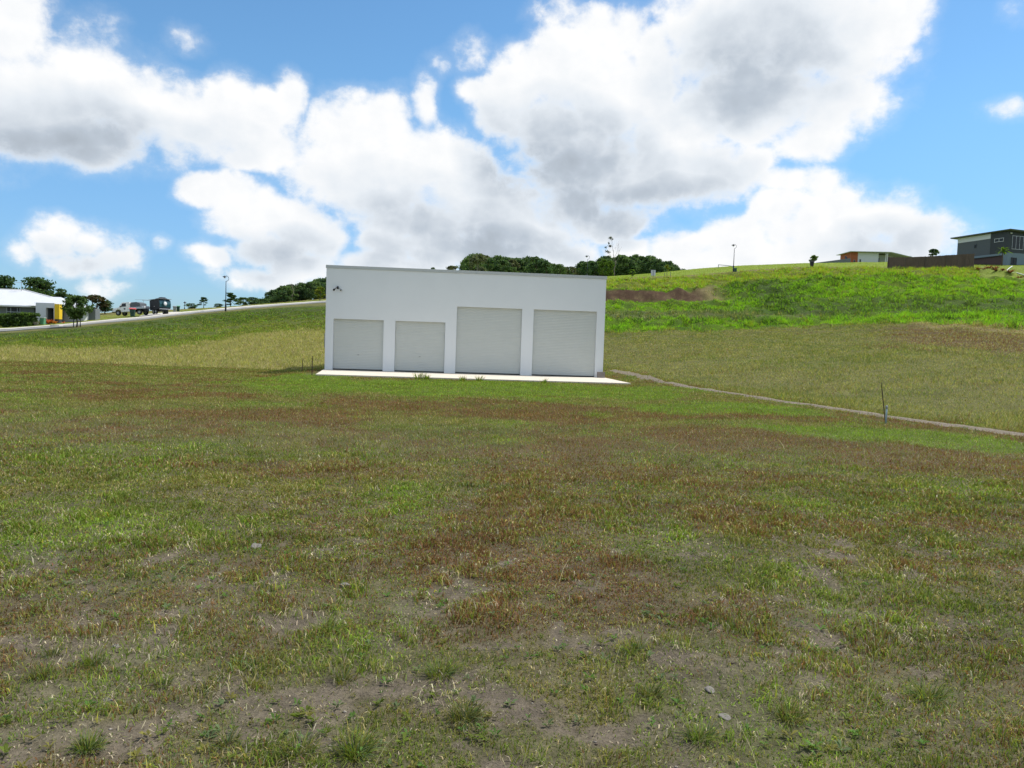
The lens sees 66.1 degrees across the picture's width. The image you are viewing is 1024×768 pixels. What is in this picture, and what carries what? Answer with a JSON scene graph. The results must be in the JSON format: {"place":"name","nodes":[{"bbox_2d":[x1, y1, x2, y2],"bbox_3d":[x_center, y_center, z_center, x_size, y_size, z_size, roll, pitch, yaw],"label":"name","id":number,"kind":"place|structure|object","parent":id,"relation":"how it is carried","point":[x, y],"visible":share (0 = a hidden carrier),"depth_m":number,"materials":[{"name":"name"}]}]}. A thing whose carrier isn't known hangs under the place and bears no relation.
{"place":"outdoors","nodes":[
{"label":"outdoors","id":0,"kind":"place"},
{"bbox_2d":[141,312,177,315],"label":"driveway","id":1,"kind":"structure","parent":0,"point":[158,314],"depth_m":114.53,"materials":[{"name":"concrete"}]},
{"bbox_2d":[112,300,149,315],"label":"utility truck","id":2,"kind":"object","parent":1,"relation":"on","point":[140,307],"visible":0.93,"depth_m":112.46,"materials":[{"name":"white paint"}]},
{"bbox_2d":[150,297,171,313],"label":"camper trailer","id":3,"kind":"object","parent":1,"relation":"on","point":[161,304],"visible":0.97,"depth_m":112.44,"materials":[{"name":"grey paint"}]},
{"bbox_2d":[0,302,325,331],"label":"road","id":4,"kind":"structure","parent":0,"point":[152,317],"depth_m":104.72,"materials":[{"name":"grey asphalt"}]},
{"bbox_2d":[0,262,1023,767],"bbox_3d":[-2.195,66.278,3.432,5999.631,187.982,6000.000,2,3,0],"label":"ground","id":5,"kind":"structure","parent":0,"point":[494,696],"depth_m":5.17,"materials":[{"name":"green plant"}]},
{"bbox_2d":[0,275,19,288],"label":"tree","id":6,"kind":"object","parent":5,"relation":"on","point":[5,281],"visible":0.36,"depth_m":136.78,"materials":[{"name":"green plant"}]},
{"bbox_2d":[0,311,40,326],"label":"hedge","id":7,"kind":"object","parent":5,"relation":"on","point":[16,320],"visible":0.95,"depth_m":98.92,"materials":[{"name":"green plant"}]},
{"bbox_2d":[20,276,55,295],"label":"tree","id":8,"kind":"object","parent":5,"relation":"on","point":[39,285],"visible":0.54,"depth_m":132.60,"materials":[{"name":"green plant"}]},
{"bbox_2d":[17,658,59,682],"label":"grass tuft","id":9,"kind":"object","parent":5,"relation":"on","point":[45,671],"visible":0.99,"depth_m":3.70,"materials":[{"name":"plant"}]},
{"bbox_2d":[39,317,45,324],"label":"garden bin","id":10,"kind":"object","parent":5,"relation":"on","point":[42,321],"visible":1,"depth_m":99.98,"materials":[{"name":"green plastic"}]},
{"bbox_2d":[0,282,99,323],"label":"house","id":11,"kind":"structure","parent":5,"relation":"on","point":[47,307],"depth_m":105.25,"materials":[{"name":"white paint"}]},
{"bbox_2d":[7,307,19,315],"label":"window","id":12,"kind":"structure","parent":11,"relation":"in","point":[13,310],"depth_m":105.08,"materials":[{"name":"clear glass"}]},
{"bbox_2d":[64,311,82,321],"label":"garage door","id":13,"kind":"structure","parent":11,"relation":"in","point":[66,318],"depth_m":105.34,"materials":[{"name":"metal"}]},
{"bbox_2d":[35,641,66,659],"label":"grass tuft","id":14,"kind":"object","parent":5,"relation":"on","point":[52,653],"visible":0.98,"depth_m":3.93,"materials":[{"name":"plant"}]},
{"bbox_2d":[50,288,72,298],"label":"tree","id":15,"kind":"object","parent":5,"relation":"on","point":[59,293],"visible":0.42,"depth_m":127.12,"materials":[{"name":"green plant"}]},
{"bbox_2d":[60,294,94,326],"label":"street tree","id":16,"kind":"object","parent":5,"relation":"on","point":[79,311],"visible":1,"depth_m":90.25,"materials":[{"name":"green plant"}]},
{"bbox_2d":[57,725,114,757],"bbox_3d":[-1.639,1.382,3.054,0.201,0.085,0.215,2,3,0],"label":"grass tuft","id":17,"kind":"object","parent":5,"relation":"on","point":[94,745],"visible":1,"depth_m":3.07,"materials":[{"name":"green plant"}]},
{"bbox_2d":[68,644,113,667],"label":"grass tuft","id":18,"kind":"object","parent":5,"relation":"on","point":[102,658],"visible":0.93,"depth_m":3.87,"materials":[{"name":"plant"}]},
{"bbox_2d":[82,294,109,312],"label":"tree","id":19,"kind":"object","parent":5,"relation":"on","point":[95,299],"visible":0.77,"depth_m":131.41,"materials":[{"name":"green plant"}]},
{"bbox_2d":[96,301,113,313],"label":"tree","id":20,"kind":"object","parent":5,"relation":"on","point":[109,308],"visible":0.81,"depth_m":133.13,"materials":[{"name":"green plant"}]},
{"bbox_2d":[129,308,135,316],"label":"wheelie bin","id":21,"kind":"object","parent":5,"relation":"on","point":[132,312],"visible":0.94,"depth_m":106.97,"materials":[{"name":"green plastic"}]},
{"bbox_2d":[147,671,176,690],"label":"grass tuft","id":22,"kind":"object","parent":5,"relation":"on","point":[168,680],"visible":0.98,"depth_m":3.66,"materials":[{"name":"plant"}]},
{"bbox_2d":[0,301,325,329],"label":"kerb","id":23,"kind":"structure","parent":5,"relation":"on","point":[153,315],"depth_m":107.06,"materials":[{"name":"concrete"}]},
{"bbox_2d":[185,303,197,308],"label":"tree","id":24,"kind":"object","parent":5,"relation":"on","point":[193,305],"visible":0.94,"depth_m":157.14,"materials":[{"name":"green plant"}]},
{"bbox_2d":[196,297,207,307],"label":"tree","id":25,"kind":"object","parent":5,"relation":"on","point":[202,299],"visible":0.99,"depth_m":149.15,"materials":[{"name":"green plant"}]},
{"bbox_2d":[207,726,245,750],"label":"grass tuft","id":26,"kind":"object","parent":5,"relation":"on","point":[229,739],"visible":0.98,"depth_m":3.15,"materials":[{"name":"plant"}]},
{"bbox_2d":[224,292,238,305],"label":"tree","id":27,"kind":"object","parent":5,"relation":"on","point":[230,295],"visible":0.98,"depth_m":159.16,"materials":[{"name":"green plant"}]},
{"bbox_2d":[237,297,250,305],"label":"shrub","id":28,"kind":"object","parent":5,"relation":"on","point":[242,299],"visible":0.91,"depth_m":164.16,"materials":[{"name":"green plant"}]},
{"bbox_2d":[238,671,267,689],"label":"grass tuft","id":29,"kind":"object","parent":5,"relation":"on","point":[254,684],"visible":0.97,"depth_m":3.65,"materials":[{"name":"plant"}]},
{"bbox_2d":[246,297,259,304],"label":"shrub","id":30,"kind":"object","parent":5,"relation":"on","point":[256,300],"visible":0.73,"depth_m":168.97,"materials":[{"name":"green plant"}]},
{"bbox_2d":[251,543,261,548],"bbox_3d":[-1.988,1.262,6.123,0.079,0.044,0.121,1,3,-13],"label":"stone","id":31,"kind":"object","parent":5,"relation":"on","point":[255,545],"visible":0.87,"depth_m":6.10,"materials":[{"name":"stone"}]},
{"bbox_2d":[253,299,269,303],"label":"forest tree","id":32,"kind":"object","parent":5,"relation":"on","point":[264,301],"visible":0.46,"depth_m":195.67,"materials":[{"name":"green plant"}]},
{"bbox_2d":[267,289,274,298],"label":"forest tree","id":33,"kind":"object","parent":5,"relation":"on","point":[270,293],"visible":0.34,"depth_m":218.14,"materials":[{"name":"green plant"}]},
{"bbox_2d":[273,290,292,301],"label":"forest tree","id":34,"kind":"object","parent":5,"relation":"on","point":[286,296],"visible":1,"depth_m":180.44,"materials":[{"name":"green plant"}]},
{"bbox_2d":[278,286,298,301],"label":"forest tree","id":35,"kind":"object","parent":5,"relation":"on","point":[288,289],"visible":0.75,"depth_m":182.42,"materials":[{"name":"green plant"}]},
{"bbox_2d":[263,725,330,763],"bbox_3d":[-0.833,1.397,3.075,0.268,0.102,0.262,2,3,0],"label":"grass tuft","id":36,"kind":"object","parent":5,"relation":"on","point":[309,742],"visible":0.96,"depth_m":3.08,"materials":[{"name":"green plant"}]},
{"bbox_2d":[293,285,304,300],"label":"forest tree","id":37,"kind":"object","parent":5,"relation":"on","point":[297,291],"visible":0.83,"depth_m":186.47,"materials":[{"name":"green plant"}]},
{"bbox_2d":[295,282,305,300],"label":"forest tree","id":38,"kind":"object","parent":5,"relation":"on","point":[302,284],"visible":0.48,"depth_m":187.93,"materials":[{"name":"green plant"}]},
{"bbox_2d":[303,282,316,299],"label":"forest tree","id":39,"kind":"object","parent":5,"relation":"on","point":[309,295],"visible":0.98,"depth_m":180.86,"materials":[{"name":"green plant"}]},
{"bbox_2d":[304,281,321,299],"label":"forest tree","id":40,"kind":"object","parent":5,"relation":"on","point":[316,283],"visible":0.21,"depth_m":186.67,"materials":[{"name":"green plant"}]},
{"bbox_2d":[314,287,325,297],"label":"sapling","id":41,"kind":"object","parent":5,"relation":"on","point":[320,289],"visible":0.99,"depth_m":159.34,"materials":[{"name":"green plant"}]},
{"bbox_2d":[306,610,347,637],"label":"grass tuft","id":42,"kind":"object","parent":5,"relation":"on","point":[328,624],"visible":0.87,"depth_m":4.39,"materials":[{"name":"plant"}]},
{"bbox_2d":[321,660,364,685],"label":"grass tuft","id":43,"kind":"object","parent":5,"relation":"on","point":[346,676],"visible":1,"depth_m":3.76,"materials":[{"name":"plant"}]},
{"bbox_2d":[321,717,388,766],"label":"grass tuft","id":44,"kind":"object","parent":5,"relation":"on","point":[368,748],"visible":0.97,"depth_m":3.10,"materials":[{"name":"green plant"}]},
{"bbox_2d":[411,651,465,681],"bbox_3d":[-0.353,1.387,3.865,0.317,0.108,0.297,2,3,0],"label":"grass tuft","id":45,"kind":"object","parent":5,"relation":"on","point":[434,670],"visible":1,"depth_m":3.88,"materials":[{"name":"plant"}]},
{"bbox_2d":[446,265,457,269],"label":"tree","id":46,"kind":"object","parent":5,"relation":"on","point":[451,267],"visible":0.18,"depth_m":213.07,"materials":[{"name":"green plant"}]},
{"bbox_2d":[443,691,488,729],"bbox_3d":[-0.194,1.399,3.389,0.255,0.108,0.263,2,3,0],"label":"grass tuft","id":47,"kind":"object","parent":5,"relation":"on","point":[471,712],"visible":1,"depth_m":3.40,"materials":[{"name":"green plant"}]},
{"bbox_2d":[316,369,630,384],"bbox_3d":[-2.218,-0.317,40.503,15.579,0.200,5.660,2,3,-5],"label":"concrete pad","id":48,"kind":"object","parent":5,"relation":"on","point":[454,376],"visible":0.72,"depth_m":39.63,"materials":[{"name":"white concrete"}]},
{"bbox_2d":[324,265,606,376],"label":"white shed","id":49,"kind":"structure","parent":48,"relation":"on","point":[437,321],"depth_m":43.23,"materials":[{"name":"metal"}]},
{"bbox_2d":[333,319,383,370],"bbox_3d":[-8.377,-2.201,42.866,2.679,2.910,0.053,2,3,-5],"label":"roller door","id":50,"kind":"structure","parent":49,"relation":"in","point":[358,344],"depth_m":42.87,"materials":[{"name":"metal"}]},
{"bbox_2d":[394,321,444,372],"bbox_3d":[-5.063,-2.107,43.167,2.704,2.910,0.053,2,3,-5],"label":"roller door","id":51,"kind":"structure","parent":49,"relation":"in","point":[419,346],"depth_m":43.18,"materials":[{"name":"metal"}]},
{"bbox_2d":[455,307,521,374],"bbox_3d":[-1.263,-2.448,43.495,3.583,3.807,0.042,2,3,-5],"label":"roller door","id":52,"kind":"structure","parent":49,"relation":"in","point":[488,340],"depth_m":43.50,"materials":[{"name":"metal"}]},
{"bbox_2d":[532,310,595,376],"bbox_3d":[2.924,-2.329,43.878,3.535,3.807,0.042,2,3,-5],"label":"roller door","id":53,"kind":"structure","parent":49,"relation":"in","point":[563,341],"depth_m":43.88,"materials":[{"name":"metal"}]},
{"bbox_2d":[460,252,488,270],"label":"forest tree","id":54,"kind":"object","parent":5,"relation":"on","point":[469,256],"visible":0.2,"depth_m":239.75,"materials":[{"name":"green plant"}]},
{"bbox_2d":[467,253,486,270],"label":"gum tree","id":55,"kind":"object","parent":5,"relation":"on","point":[476,259],"visible":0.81,"depth_m":222.75,"materials":[{"name":"green plant"}]},
{"bbox_2d":[482,258,497,271],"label":"forest tree","id":56,"kind":"object","parent":5,"relation":"on","point":[491,267],"visible":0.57,"depth_m":234.37,"materials":[{"name":"green plant"}]},
{"bbox_2d":[490,255,505,266],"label":"forest tree","id":57,"kind":"object","parent":5,"relation":"on","point":[497,257],"visible":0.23,"depth_m":249.22,"materials":[{"name":"green plant"}]},
{"bbox_2d":[0,501,1002,767],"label":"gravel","id":58,"kind":"structure","parent":5,"relation":"on","point":[360,695],"depth_m":3.49,"materials":[{"name":"stone"}]},
{"bbox_2d":[495,259,510,271],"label":"forest tree","id":59,"kind":"object","parent":5,"relation":"on","point":[500,268],"visible":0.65,"depth_m":234.03,"materials":[{"name":"green plant"}]},
{"bbox_2d":[0,321,1023,432],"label":"dry grass","id":60,"kind":"structure","parent":5,"relation":"on","point":[315,336],"depth_m":51.55,"materials":[{"name":"green plant"}]},
{"bbox_2d":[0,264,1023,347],"bbox_3d":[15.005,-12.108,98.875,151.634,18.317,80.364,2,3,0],"label":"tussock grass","id":61,"kind":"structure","parent":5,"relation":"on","point":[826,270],"depth_m":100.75,"materials":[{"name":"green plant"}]},
{"bbox_2d":[0,471,1023,767],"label":"weeds","id":62,"kind":"object","parent":5,"relation":"on","point":[406,733],"visible":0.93,"depth_m":3.86,"materials":[{"name":"green plant"}]},
{"bbox_2d":[508,259,520,271],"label":"forest tree","id":63,"kind":"object","parent":5,"relation":"on","point":[514,263],"visible":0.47,"depth_m":243.54,"materials":[{"name":"green plant"}]},
{"bbox_2d":[10,262,1023,326],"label":"hilltop grass","id":64,"kind":"structure","parent":5,"relation":"on","point":[620,276],"depth_m":151.30,"materials":[{"name":"green plant"}]},
{"bbox_2d":[516,259,526,272],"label":"forest tree","id":65,"kind":"object","parent":5,"relation":"on","point":[520,261],"visible":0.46,"depth_m":278.59,"materials":[{"name":"green plant"}]},
{"bbox_2d":[519,257,528,271],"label":"forest tree","id":66,"kind":"object","parent":5,"relation":"on","point":[525,259],"visible":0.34,"depth_m":280.61,"materials":[{"name":"green plant"}]},
{"bbox_2d":[522,263,537,272],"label":"forest tree","id":67,"kind":"object","parent":5,"relation":"on","point":[524,268],"visible":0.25,"depth_m":243.37,"materials":[{"name":"green plant"}]},
{"bbox_2d":[526,256,544,273],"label":"forest tree","id":68,"kind":"object","parent":5,"relation":"on","point":[538,264],"visible":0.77,"depth_m":235.72,"materials":[{"name":"green plant"}]},
{"bbox_2d":[540,260,552,273],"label":"forest tree","id":69,"kind":"object","parent":5,"relation":"on","point":[548,267],"visible":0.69,"depth_m":234.13,"materials":[{"name":"green plant"}]},
{"bbox_2d":[553,264,566,274],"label":"forest tree","id":70,"kind":"object","parent":5,"relation":"on","point":[562,268],"visible":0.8,"depth_m":244.71,"materials":[{"name":"green plant"}]},
{"bbox_2d":[569,266,577,274],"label":"forest tree","id":71,"kind":"object","parent":5,"relation":"on","point":[573,270],"visible":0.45,"depth_m":270.87,"materials":[{"name":"green plant"}]},
{"bbox_2d":[574,261,584,274],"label":"forest tree","id":72,"kind":"object","parent":5,"relation":"on","point":[578,266],"visible":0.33,"depth_m":262.04,"materials":[{"name":"green plant"}]},
{"bbox_2d":[580,261,591,275],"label":"forest tree","id":73,"kind":"object","parent":5,"relation":"on","point":[588,272],"visible":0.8,"depth_m":239.46,"materials":[{"name":"green plant"}]},
{"bbox_2d":[588,262,600,275],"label":"forest tree","id":74,"kind":"object","parent":5,"relation":"on","point":[594,267],"visible":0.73,"depth_m":247.12,"materials":[{"name":"green plant"}]},
{"bbox_2d":[597,259,609,275],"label":"forest tree","id":75,"kind":"object","parent":5,"relation":"on","point":[603,263],"visible":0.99,"depth_m":236.26,"materials":[{"name":"green plant"}]},
{"bbox_2d":[607,260,615,275],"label":"forest tree","id":76,"kind":"object","parent":5,"relation":"on","point":[611,264],"visible":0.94,"depth_m":237.15,"materials":[{"name":"green plant"}]},
{"bbox_2d":[604,236,619,275],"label":"tall gum tree","id":77,"kind":"object","parent":5,"relation":"on","point":[610,238],"visible":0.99,"depth_m":230.30,"materials":[{"name":"green plant"}]},
{"bbox_2d":[612,254,627,273],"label":"forest tree","id":78,"kind":"object","parent":5,"relation":"on","point":[616,258],"visible":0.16,"depth_m":252.90,"materials":[{"name":"green plant"}]},
{"bbox_2d":[615,255,628,274],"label":"forest tree","id":79,"kind":"object","parent":5,"relation":"on","point":[621,257],"visible":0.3,"depth_m":248.15,"materials":[{"name":"green plant"}]},
{"bbox_2d":[617,258,634,274],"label":"forest tree","id":80,"kind":"object","parent":5,"relation":"on","point":[624,265],"visible":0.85,"depth_m":241.16,"materials":[{"name":"green plant"}]},
{"bbox_2d":[624,259,638,274],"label":"forest tree","id":81,"kind":"object","parent":5,"relation":"on","point":[631,265],"visible":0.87,"depth_m":240.64,"materials":[{"name":"green plant"}]},
{"bbox_2d":[615,633,649,656],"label":"grass tuft","id":82,"kind":"object","parent":5,"relation":"on","point":[632,650],"visible":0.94,"depth_m":4.23,"materials":[{"name":"plant"}]},
{"bbox_2d":[639,257,655,273],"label":"forest tree","id":83,"kind":"object","parent":5,"relation":"on","point":[644,262],"visible":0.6,"depth_m":246.64,"materials":[{"name":"green plant"}]},
{"bbox_2d":[627,675,670,701],"bbox_3d":[0.649,1.422,3.681,0.215,0.087,0.216,1,3,-24],"label":"grass tuft","id":84,"kind":"object","parent":5,"relation":"on","point":[654,691],"visible":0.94,"depth_m":3.69,"materials":[{"name":"plant"}]},
{"bbox_2d":[644,260,653,273],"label":"forest tree","id":85,"kind":"object","parent":5,"relation":"on","point":[648,265],"visible":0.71,"depth_m":239.44,"materials":[{"name":"green plant"}]},
{"bbox_2d":[650,259,665,272],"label":"forest tree","id":86,"kind":"object","parent":5,"relation":"on","point":[659,262],"visible":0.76,"depth_m":232.29,"materials":[{"name":"green plant"}]},
{"bbox_2d":[654,266,666,272],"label":"forest tree","id":87,"kind":"object","parent":5,"relation":"on","point":[662,268],"visible":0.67,"depth_m":230.43,"materials":[{"name":"green plant"}]},
{"bbox_2d":[675,713,732,746],"bbox_3d":[0.784,1.438,3.292,0.229,0.104,0.270,1,3,-12],"label":"grass tuft","id":88,"kind":"object","parent":5,"relation":"on","point":[709,735],"visible":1,"depth_m":3.28,"materials":[{"name":"green plant"}]},
{"bbox_2d":[704,686,714,693],"bbox_3d":[0.946,1.462,3.766,0.046,0.024,0.068,1,3,-11],"label":"stone","id":89,"kind":"object","parent":5,"relation":"on","point":[709,689],"visible":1,"depth_m":3.75,"materials":[{"name":"stone"}]},
{"bbox_2d":[718,713,730,720],"bbox_3d":[0.944,1.479,3.491,0.056,0.020,0.050,3,3,27],"label":"stone","id":90,"kind":"object","parent":5,"relation":"on","point":[725,716],"visible":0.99,"depth_m":3.48,"materials":[{"name":"stone"}]},
{"bbox_2d":[762,694,815,726],"bbox_3d":[1.228,1.448,3.501,0.264,0.093,0.248,2,3,0],"label":"grass tuft","id":91,"kind":"object","parent":5,"relation":"on","point":[797,719],"visible":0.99,"depth_m":3.49,"materials":[{"name":"green plant"}]},
{"bbox_2d":[809,255,818,260],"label":"tree","id":92,"kind":"object","parent":5,"relation":"on","point":[814,257],"visible":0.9,"depth_m":139.73,"materials":[{"name":"green plant"}]},
{"bbox_2d":[818,258,850,262],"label":"paling fence","id":93,"kind":"object","parent":5,"relation":"on","point":[848,260],"visible":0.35,"depth_m":175.40,"materials":[{"name":"wood"}]},
{"bbox_2d":[838,251,911,261],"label":"hilltop house","id":94,"kind":"structure","parent":5,"relation":"on","point":[864,256],"depth_m":179.64,"materials":[{"name":"white paint"}]},
{"bbox_2d":[887,254,974,268],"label":"brushwood fence","id":95,"kind":"object","parent":5,"relation":"on","point":[962,260],"visible":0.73,"depth_m":135.92,"materials":[{"name":"brown plant"}]},
{"bbox_2d":[901,669,963,705],"bbox_3d":[1.998,1.448,3.759,0.280,0.122,0.262,4,4,36],"label":"grass tuft","id":96,"kind":"object","parent":5,"relation":"on","point":[921,689],"visible":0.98,"depth_m":3.76,"materials":[{"name":"green plant"}]},
{"bbox_2d":[928,249,940,255],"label":"tree","id":97,"kind":"object","parent":5,"relation":"on","point":[933,252],"visible":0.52,"depth_m":150.45,"materials":[{"name":"green plant"}]},
{"bbox_2d":[950,229,1023,264],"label":"two storey house","id":98,"kind":"structure","parent":5,"relation":"on","point":[984,248],"depth_m":151.59,"materials":[{"name":"stone"}]},
{"bbox_2d":[974,256,1001,264],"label":"garage door","id":99,"kind":"structure","parent":98,"relation":"in","point":[995,260],"depth_m":153.02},
{"bbox_2d":[1010,257,1016,264],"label":"window","id":100,"kind":"structure","parent":98,"relation":"in","point":[1013,260],"depth_m":149.21,"materials":[{"name":"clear glass"}]},
{"bbox_2d":[1012,236,1023,249],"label":"window","id":101,"kind":"structure","parent":98,"relation":"in","point":[1017,241],"depth_m":149.17,"materials":[{"name":"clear glass"}]},
{"bbox_2d":[997,247,1012,265],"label":"palm","id":102,"kind":"object","parent":5,"relation":"on","point":[1003,249],"visible":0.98,"depth_m":144.67,"materials":[{"name":"green plant"}]},
{"bbox_2d":[0,360,1023,548],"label":"field grass","id":103,"kind":"structure","parent":0,"point":[115,368],"depth_m":16.84,"materials":[{"name":"green plant"}]},
{"bbox_2d":[0,0,1023,312],"label":"sky","id":104,"kind":"structure","parent":0,"point":[150,149],"materials":[{"name":"blue"}]},
{"bbox_2d":[1,418,1023,767],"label":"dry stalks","id":105,"kind":"object","parent":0,"point":[533,590],"visible":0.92,"depth_m":5.00,"materials":[{"name":"beige plant"}]},
{"bbox_2d":[597,372,604,377],"bbox_3d":[4.944,-0.507,43.718,0.400,0.320,0.200,1,3,-11],"label":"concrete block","id":106,"kind":"object","parent":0,"point":[600,374],"depth_m":43.62,"materials":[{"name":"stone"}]},
{"bbox_2d":[610,369,1023,435],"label":"path","id":107,"kind":"structure","parent":0,"point":[642,377],"depth_m":23.34,"materials":[{"name":"grey concrete"}]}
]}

